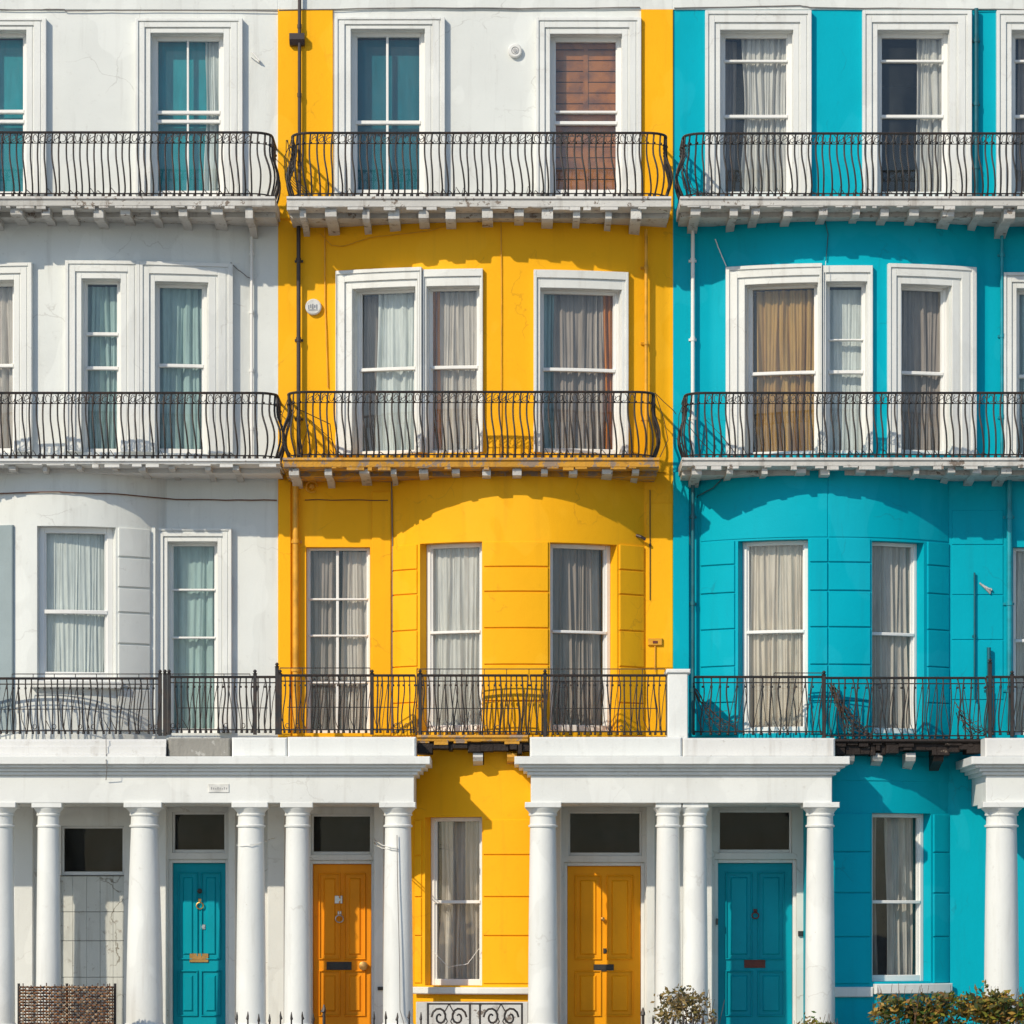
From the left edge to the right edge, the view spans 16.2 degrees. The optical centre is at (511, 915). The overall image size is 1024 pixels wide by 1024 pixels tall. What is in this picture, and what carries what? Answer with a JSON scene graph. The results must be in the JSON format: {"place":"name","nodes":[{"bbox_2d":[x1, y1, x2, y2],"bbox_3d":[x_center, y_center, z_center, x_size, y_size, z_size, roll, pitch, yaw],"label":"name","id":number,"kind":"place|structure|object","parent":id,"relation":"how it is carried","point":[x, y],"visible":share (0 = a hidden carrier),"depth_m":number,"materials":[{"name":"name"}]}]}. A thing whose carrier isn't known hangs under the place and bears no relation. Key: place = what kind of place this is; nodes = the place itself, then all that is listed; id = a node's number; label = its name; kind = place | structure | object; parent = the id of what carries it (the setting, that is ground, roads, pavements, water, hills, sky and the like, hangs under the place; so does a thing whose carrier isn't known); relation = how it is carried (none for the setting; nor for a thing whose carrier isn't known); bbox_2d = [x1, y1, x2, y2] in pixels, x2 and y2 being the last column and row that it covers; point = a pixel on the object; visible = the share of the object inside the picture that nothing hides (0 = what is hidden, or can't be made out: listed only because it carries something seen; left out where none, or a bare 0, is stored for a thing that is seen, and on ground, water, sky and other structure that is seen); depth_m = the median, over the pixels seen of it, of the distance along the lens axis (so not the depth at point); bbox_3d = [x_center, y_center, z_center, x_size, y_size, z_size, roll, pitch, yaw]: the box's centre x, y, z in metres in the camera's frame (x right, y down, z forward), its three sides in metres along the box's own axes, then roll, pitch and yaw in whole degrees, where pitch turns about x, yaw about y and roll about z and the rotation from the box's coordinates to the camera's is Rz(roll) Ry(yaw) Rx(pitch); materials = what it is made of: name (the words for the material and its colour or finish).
{"place":"outdoors","nodes":[
{"label":"outdoors","id":0,"kind":"place"},
{"bbox_2d":[268,0,675,1023],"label":"terraced house","id":1,"kind":"structure","parent":0,"point":[498,222],"depth_m":44.88,"materials":[{"name":"paint"}]},
{"bbox_2d":[311,552,335,728],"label":"curtain","id":2,"kind":"object","parent":1,"relation":"hanging from","point":[323,655],"visible":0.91,"depth_m":45.23,"materials":[{"name":"grey fabric"}]},
{"bbox_2d":[307,548,369,732],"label":"window","id":3,"kind":"structure","parent":1,"relation":"in","point":[309,599],"depth_m":45.12,"materials":[{"name":"paint"}]},
{"bbox_2d":[311,814,371,854],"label":"window","id":4,"kind":"structure","parent":1,"relation":"in","point":[331,834],"depth_m":45.13,"materials":[{"name":"glass"}]},
{"bbox_2d":[310,860,373,1023],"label":"door","id":5,"kind":"structure","parent":1,"relation":"in","point":[341,891],"depth_m":45.14,"materials":[{"name":"wood"}]},
{"bbox_2d":[341,552,366,728],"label":"curtain","id":6,"kind":"object","parent":1,"relation":"hanging from","point":[354,649],"visible":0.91,"depth_m":45.24,"materials":[{"name":"grey fabric"}]},
{"bbox_2d":[363,296,378,450],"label":"curtain","id":7,"kind":"object","parent":1,"relation":"hanging from","point":[370,343],"visible":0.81,"depth_m":45.24,"materials":[{"name":"grey fabric"}]},
{"bbox_2d":[336,267,422,455],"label":"window","id":8,"kind":"structure","parent":1,"relation":"in","point":[351,285],"depth_m":44.87,"materials":[{"name":"paint"}]},
{"bbox_2d":[358,40,418,189],"bbox_3d":[-1.550,-9.986,45.270,0.925,2.053,0.024,0,0,0],"label":"blind","id":9,"kind":"object","parent":1,"relation":"attached to","point":[403,80],"visible":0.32,"depth_m":45.27,"materials":[{"name":"teal fabric"}]},
{"bbox_2d":[335,17,444,194],"bbox_3d":[-1.525,-10.113,45.047,1.375,2.200,0.285,0,0,0],"label":"window","id":10,"kind":"structure","parent":1,"relation":"in","point":[430,31],"depth_m":44.94,"materials":[{"name":"paint"}]},
{"bbox_2d":[376,293,413,450],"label":"curtain","id":11,"kind":"object","parent":1,"relation":"hanging from","point":[395,330],"visible":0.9,"depth_m":45.04,"materials":[{"name":"fabric"}]},
{"bbox_2d":[433,292,441,449],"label":"curtain","id":12,"kind":"object","parent":1,"relation":"hanging from","point":[436,308],"visible":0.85,"depth_m":44.90,"materials":[{"name":"orange fabric"}]},
{"bbox_2d":[423,268,482,452],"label":"window","id":13,"kind":"structure","parent":1,"relation":"in","point":[434,280],"depth_m":44.67,"materials":[{"name":"paint"}]},
{"bbox_2d":[427,543,481,730],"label":"window","id":14,"kind":"structure","parent":1,"relation":"in","point":[430,548],"depth_m":44.84,"materials":[{"name":"paint"}]},
{"bbox_2d":[433,548,478,725],"bbox_3d":[-0.660,-3.436,44.779,0.718,2.307,0.118,0,0,19],"label":"curtain","id":15,"kind":"object","parent":1,"relation":"hanging from","point":[456,589],"visible":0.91,"depth_m":44.79,"materials":[{"name":"white fabric"}]},
{"bbox_2d":[435,292,476,449],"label":"curtain","id":16,"kind":"object","parent":1,"relation":"hanging from","point":[458,328],"visible":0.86,"depth_m":44.90,"materials":[{"name":"grey fabric"}]},
{"bbox_2d":[431,817,481,985],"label":"window","id":17,"kind":"structure","parent":1,"relation":"in","point":[434,821],"depth_m":44.79,"materials":[{"name":"paint"}]},
{"bbox_2d":[438,821,478,978],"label":"curtain","id":18,"kind":"object","parent":1,"relation":"hanging from","point":[459,936],"visible":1,"depth_m":44.83,"materials":[{"name":"grey fabric"}]},
{"bbox_2d":[544,294,554,447],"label":"curtain","id":19,"kind":"object","parent":1,"relation":"hanging from","point":[548,331],"visible":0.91,"depth_m":44.91,"materials":[{"name":"fabric"}]},
{"bbox_2d":[553,549,592,724],"bbox_3d":[0.713,-3.436,44.745,0.612,2.307,0.125,0,0,-16],"label":"curtain","id":20,"kind":"object","parent":1,"relation":"hanging from","point":[572,601],"visible":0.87,"depth_m":44.76,"materials":[{"name":"grey fabric"}]},
{"bbox_2d":[553,295,602,448],"bbox_3d":[0.821,-6.760,44.954,0.634,2.045,0.120,0,0,-9],"label":"curtain","id":21,"kind":"object","parent":1,"relation":"hanging from","point":[574,331],"visible":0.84,"depth_m":44.95,"materials":[{"name":"grey fabric"}]},
{"bbox_2d":[550,544,609,730],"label":"window","id":22,"kind":"structure","parent":1,"relation":"in","point":[606,549],"depth_m":44.84,"materials":[{"name":"paint"}]},
{"bbox_2d":[533,269,628,453],"bbox_3d":[0.843,-6.879,44.788,1.194,2.257,0.282,0,0,-9],"label":"window","id":23,"kind":"structure","parent":1,"relation":"in","point":[548,282],"depth_m":44.77,"materials":[{"name":"paint"}]},
{"bbox_2d":[556,43,615,189],"bbox_3d":[0.925,-9.996,45.215,0.900,2.033,0.034,0,0,0],"label":"shutter","id":24,"kind":"object","parent":1,"relation":"attached to","point":[585,95],"visible":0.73,"depth_m":45.21,"materials":[{"name":"brown wood"}]},
{"bbox_2d":[536,17,640,194],"bbox_3d":[0.956,-10.113,45.047,1.312,2.200,0.285,0,0,0],"label":"window","id":25,"kind":"structure","parent":1,"relation":"in","point":[625,32],"depth_m":44.94,"materials":[{"name":"paint"}]},
{"bbox_2d":[591,550,599,724],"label":"curtain","id":26,"kind":"object","parent":1,"relation":"hanging from","point":[595,605],"visible":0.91,"depth_m":44.97,"materials":[{"name":"grey fabric"}]},
{"bbox_2d":[595,296,604,448],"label":"curtain","id":27,"kind":"object","parent":1,"relation":"hanging from","point":[603,360],"visible":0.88,"depth_m":44.99,"materials":[{"name":"brown fabric"}]},
{"bbox_2d":[564,862,643,1023],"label":"door","id":28,"kind":"structure","parent":1,"relation":"in","point":[604,901],"depth_m":45.15,"materials":[{"name":"orange wood"}]},
{"bbox_2d":[568,811,641,855],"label":"window","id":29,"kind":"structure","parent":1,"relation":"in","point":[590,833],"depth_m":45.13,"materials":[{"name":"glass"}]},
{"bbox_2d":[603,296,611,449],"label":"curtain","id":30,"kind":"object","parent":1,"relation":"hanging from","point":[607,308],"visible":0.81,"depth_m":45.00,"materials":[{"name":"orange fabric"}]},
{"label":"pavement","id":31,"kind":"structure","parent":0,"visible":0},
{"bbox_2d":[17,983,115,1023],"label":"wicker screen","id":32,"kind":"object","parent":31,"relation":"on","point":[69,1010],"visible":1,"depth_m":43.03,"materials":[{"name":"brown wicker"}]},
{"bbox_2d":[0,0,285,1023],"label":"terraced house","id":33,"kind":"structure","parent":31,"relation":"on","point":[86,208],"depth_m":44.90,"materials":[{"name":"paint"}]},
{"bbox_2d":[0,287,12,447],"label":"curtain","id":34,"kind":"object","parent":33,"relation":"hanging from","point":[6,334],"visible":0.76,"depth_m":44.99,"materials":[{"name":"grey fabric"}]},
{"bbox_2d":[0,40,22,191],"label":"blind","id":35,"kind":"object","parent":33,"relation":"attached to","point":[11,74],"visible":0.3,"depth_m":45.27,"materials":[{"name":"teal fabric"}]},
{"bbox_2d":[0,262,32,452],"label":"window","id":36,"kind":"structure","parent":33,"relation":"in","point":[19,276],"depth_m":44.67,"materials":[{"name":"paint"}]},
{"bbox_2d":[0,18,46,195],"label":"window","id":37,"kind":"structure","parent":33,"relation":"in","point":[33,31],"depth_m":44.94,"materials":[{"name":"paint"}]},
{"bbox_2d":[47,534,103,671],"bbox_3d":[-5.416,-3.835,44.680,0.812,1.883,0.067,0,0,-10],"label":"curtain","id":38,"kind":"object","parent":33,"relation":"hanging from","point":[75,578],"visible":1,"depth_m":44.66,"materials":[{"name":"fabric"}]},
{"bbox_2d":[30,527,123,688],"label":"window","id":39,"kind":"structure","parent":33,"relation":"in","point":[107,612],"depth_m":44.54,"materials":[{"name":"paint"}]},
{"bbox_2d":[62,826,123,874],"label":"window","id":40,"kind":"structure","parent":33,"relation":"in","point":[86,850],"depth_m":45.13,"materials":[{"name":"glass"}]},
{"bbox_2d":[88,287,116,448],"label":"curtain","id":41,"kind":"object","parent":33,"relation":"hanging from","point":[102,311],"visible":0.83,"depth_m":44.97,"materials":[{"name":"fabric"}]},
{"bbox_2d":[65,260,139,452],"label":"window","id":42,"kind":"structure","parent":33,"relation":"in","point":[79,274],"depth_m":44.68,"materials":[{"name":"paint"}]},
{"bbox_2d":[160,288,201,448],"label":"curtain","id":43,"kind":"object","parent":33,"relation":"hanging from","point":[180,326],"visible":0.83,"depth_m":45.06,"materials":[{"name":"fabric"}]},
{"bbox_2d":[140,261,232,453],"bbox_3d":[-4.066,-6.947,44.891,1.155,2.369,0.285,0,0,-9],"label":"window","id":44,"kind":"structure","parent":33,"relation":"in","point":[215,280],"depth_m":44.83,"materials":[{"name":"paint"}]},
{"bbox_2d":[158,42,217,190],"bbox_3d":[-4.056,-9.986,45.270,0.912,2.053,0.024,0,0,0],"label":"blind","id":45,"kind":"object","parent":33,"relation":"attached to","point":[172,76],"visible":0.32,"depth_m":45.27,"materials":[{"name":"teal fabric"}]},
{"bbox_2d":[135,18,242,195],"bbox_3d":[-4.031,-10.100,45.047,1.338,2.200,0.285,0,0,0],"label":"window","id":46,"kind":"structure","parent":33,"relation":"in","point":[228,32],"depth_m":44.94,"materials":[{"name":"paint"}]},
{"bbox_2d":[174,547,213,728],"bbox_3d":[-3.988,-3.467,45.234,0.647,2.370,0.113,0,0,-4],"label":"curtain","id":47,"kind":"object","parent":33,"relation":"hanging from","point":[193,610],"visible":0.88,"depth_m":45.23,"materials":[{"name":"fabric"}]},
{"bbox_2d":[159,528,231,732],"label":"window","id":48,"kind":"structure","parent":33,"relation":"in","point":[220,539],"depth_m":44.94,"materials":[{"name":"paint"}]},
{"bbox_2d":[169,859,227,1023],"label":"door","id":49,"kind":"structure","parent":33,"relation":"in","point":[198,888],"depth_m":45.15,"materials":[{"name":"teal wood"}]},
{"bbox_2d":[173,812,225,852],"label":"window","id":50,"kind":"structure","parent":33,"relation":"in","point":[193,832],"depth_m":45.13,"materials":[{"name":"glass"}]},
{"bbox_2d":[204,42,218,190],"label":"curtain","id":51,"kind":"object","parent":33,"relation":"hanging from","point":[212,68],"visible":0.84,"depth_m":45.23,"materials":[{"name":"fabric"}]},
{"bbox_2d":[0,737,431,1023],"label":"entrance portico","id":52,"kind":"structure","parent":31,"relation":"on","point":[250,781],"depth_m":43.65,"materials":[{"name":"white paint"}]},
{"bbox_2d":[235,1005,325,1023],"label":"area railing","id":53,"kind":"object","parent":31,"relation":"on","point":[323,1010],"visible":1,"depth_m":42.69,"materials":[{"name":"black metal"}]},
{"bbox_2d":[373,1011,421,1023],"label":"area railing","id":54,"kind":"object","parent":31,"relation":"on","point":[408,1017],"visible":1,"depth_m":42.69,"materials":[{"name":"black metal"}]},
{"bbox_2d":[416,1002,527,1023],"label":"wall","id":55,"kind":"structure","parent":31,"relation":"on","point":[421,1007],"depth_m":43.80,"materials":[{"name":"white paint"}]},
{"bbox_2d":[427,1003,522,1023],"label":"scroll railing","id":56,"kind":"object","parent":31,"relation":"on","point":[470,1004],"visible":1,"depth_m":42.99,"materials":[{"name":"black metal"}]},
{"bbox_2d":[640,1008,714,1023],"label":"area railing","id":57,"kind":"object","parent":31,"relation":"on","point":[642,1013],"visible":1,"depth_m":42.69,"materials":[{"name":"black metal"}]},
{"bbox_2d":[514,669,849,1023],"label":"entrance portico","id":58,"kind":"structure","parent":31,"relation":"on","point":[672,773],"depth_m":43.66,"materials":[{"name":"white paint"}]},
{"bbox_2d":[649,983,724,1023],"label":"shrub","id":59,"kind":"object","parent":31,"relation":"on","point":[680,1000],"visible":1,"depth_m":43.01,"materials":[{"name":"green plant"}]},
{"bbox_2d":[794,1011,837,1023],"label":"shrub","id":60,"kind":"object","parent":31,"relation":"on","point":[814,1021],"visible":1,"depth_m":43.11,"materials":[{"name":"green plant"}]},
{"bbox_2d":[673,0,1023,1023],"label":"terraced house","id":61,"kind":"structure","parent":31,"relation":"on","point":[849,208],"depth_m":44.88,"materials":[{"name":"paint"}]},
{"bbox_2d":[725,42,736,191],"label":"curtain","id":62,"kind":"object","parent":61,"relation":"hanging from","point":[730,78],"visible":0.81,"depth_m":45.40,"materials":[{"name":"grey fabric"}]},
{"bbox_2d":[718,810,790,852],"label":"window","id":63,"kind":"structure","parent":61,"relation":"in","point":[739,831],"depth_m":45.13,"materials":[{"name":"glass"}]},
{"bbox_2d":[715,859,795,1023],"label":"door","id":64,"kind":"structure","parent":61,"relation":"in","point":[755,899],"depth_m":45.15,"materials":[{"name":"teal wood"}]},
{"bbox_2d":[705,10,811,195],"bbox_3d":[3.075,-10.144,45.047,1.325,2.312,0.285,0,0,0],"label":"window","id":65,"kind":"structure","parent":61,"relation":"in","point":[795,26],"depth_m":44.94,"materials":[{"name":"paint"}]},
{"bbox_2d":[741,39,785,191],"bbox_3d":[3.187,-9.996,45.237,0.649,2.058,0.128,0,0,0],"label":"curtain","id":66,"kind":"object","parent":61,"relation":"hanging from","point":[764,89],"visible":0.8,"depth_m":45.23,"materials":[{"name":"white fabric"}]},
{"bbox_2d":[726,263,821,455],"bbox_3d":[3.271,-6.910,44.802,1.206,2.345,0.312,0,0,12],"label":"window","id":67,"kind":"structure","parent":61,"relation":"in","point":[741,281],"depth_m":44.80,"materials":[{"name":"paint"}]},
{"bbox_2d":[743,540,807,732],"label":"window","id":68,"kind":"structure","parent":61,"relation":"in","point":[746,545],"depth_m":44.68,"materials":[{"name":"paint"}]},
{"bbox_2d":[750,545,802,726],"bbox_3d":[3.307,-3.436,44.735,0.776,2.357,0.120,0,0,14],"label":"curtain","id":69,"kind":"object","parent":61,"relation":"hanging from","point":[776,587],"visible":0.88,"depth_m":44.73,"materials":[{"name":"beige fabric"}]},
{"bbox_2d":[756,290,813,451],"bbox_3d":[3.441,-6.766,44.951,0.788,2.083,0.179,0,0,13],"label":"curtain","id":70,"kind":"object","parent":61,"relation":"hanging from","point":[785,330],"visible":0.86,"depth_m":44.95,"materials":[{"name":"beige fabric"}]},
{"bbox_2d":[830,290,860,449],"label":"curtain","id":71,"kind":"object","parent":61,"relation":"hanging from","point":[845,314],"visible":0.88,"depth_m":44.90,"materials":[{"name":"fabric"}]},
{"bbox_2d":[822,265,872,452],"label":"window","id":72,"kind":"structure","parent":61,"relation":"in","point":[861,276],"depth_m":44.65,"materials":[{"name":"paint"}]},
{"bbox_2d":[873,817,877,974],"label":"curtain","id":73,"kind":"object","parent":61,"relation":"hanging from","point":[875,965],"visible":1,"depth_m":44.83,"materials":[{"name":"grey fabric"}]},
{"bbox_2d":[872,546,908,727],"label":"curtain","id":74,"kind":"object","parent":61,"relation":"hanging from","point":[890,595],"visible":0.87,"depth_m":44.81,"materials":[{"name":"grey fabric"}]},
{"bbox_2d":[872,542,916,733],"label":"window","id":75,"kind":"structure","parent":61,"relation":"in","point":[912,634],"depth_m":44.85,"materials":[{"name":"paint"}]},
{"bbox_2d":[872,813,922,981],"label":"window","id":76,"kind":"structure","parent":61,"relation":"in","point":[919,817],"depth_m":44.90,"materials":[{"name":"paint"}]},
{"bbox_2d":[884,817,912,974],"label":"curtain","id":77,"kind":"object","parent":61,"relation":"hanging from","point":[898,835],"visible":1,"depth_m":44.95,"materials":[{"name":"grey fabric"}]},
{"bbox_2d":[862,10,971,195],"bbox_3d":[5.056,-10.144,45.047,1.362,2.312,0.285,0,0,0],"label":"window","id":78,"kind":"structure","parent":61,"relation":"in","point":[953,27],"depth_m":44.94,"materials":[{"name":"paint"}]},
{"bbox_2d":[902,291,939,450],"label":"curtain","id":79,"kind":"object","parent":61,"relation":"hanging from","point":[920,330],"visible":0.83,"depth_m":44.98,"materials":[{"name":"grey fabric"}]},
{"bbox_2d":[915,39,940,191],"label":"curtain","id":80,"kind":"object","parent":61,"relation":"hanging from","point":[928,89],"visible":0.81,"depth_m":45.24,"materials":[{"name":"white fabric"}]},
{"bbox_2d":[887,263,976,455],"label":"window","id":81,"kind":"structure","parent":61,"relation":"in","point":[956,285],"depth_m":44.79,"materials":[{"name":"paint"}]},
{"bbox_2d":[996,10,1023,195],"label":"window","id":82,"kind":"structure","parent":61,"relation":"in","point":[1009,23],"depth_m":44.94,"materials":[{"name":"paint"}]},
{"bbox_2d":[1004,272,1023,456],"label":"window","id":83,"kind":"structure","parent":61,"relation":"in","point":[1013,281],"depth_m":44.92,"materials":[{"name":"paint"}]},
{"bbox_2d":[1013,548,1023,734],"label":"window","id":84,"kind":"structure","parent":61,"relation":"in","point":[1015,550],"depth_m":45.12,"materials":[{"name":"paint"}]},
{"bbox_2d":[1016,552,1023,730],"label":"curtain","id":85,"kind":"object","parent":61,"relation":"hanging from","point":[1019,611],"visible":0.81,"depth_m":45.23,"materials":[{"name":"grey fabric"}]},
{"bbox_2d":[1017,39,1023,191],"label":"curtain","id":86,"kind":"object","parent":61,"relation":"hanging from","point":[1020,102],"visible":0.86,"depth_m":45.24,"materials":[{"name":"grey fabric"}]},
{"bbox_2d":[1019,295,1023,452],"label":"curtain","id":87,"kind":"object","parent":61,"relation":"hanging from","point":[1021,340],"visible":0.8,"depth_m":45.25,"materials":[{"name":"grey fabric"}]},
{"bbox_2d":[867,979,1023,1023],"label":"hedge","id":88,"kind":"object","parent":31,"relation":"on","point":[993,1007],"visible":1,"depth_m":42.85,"materials":[{"name":"green plant"}]},
{"bbox_2d":[956,738,1023,1023],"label":"entrance portico","id":89,"kind":"structure","parent":31,"relation":"on","point":[994,771],"depth_m":43.65,"materials":[{"name":"white paint"}]}
]}

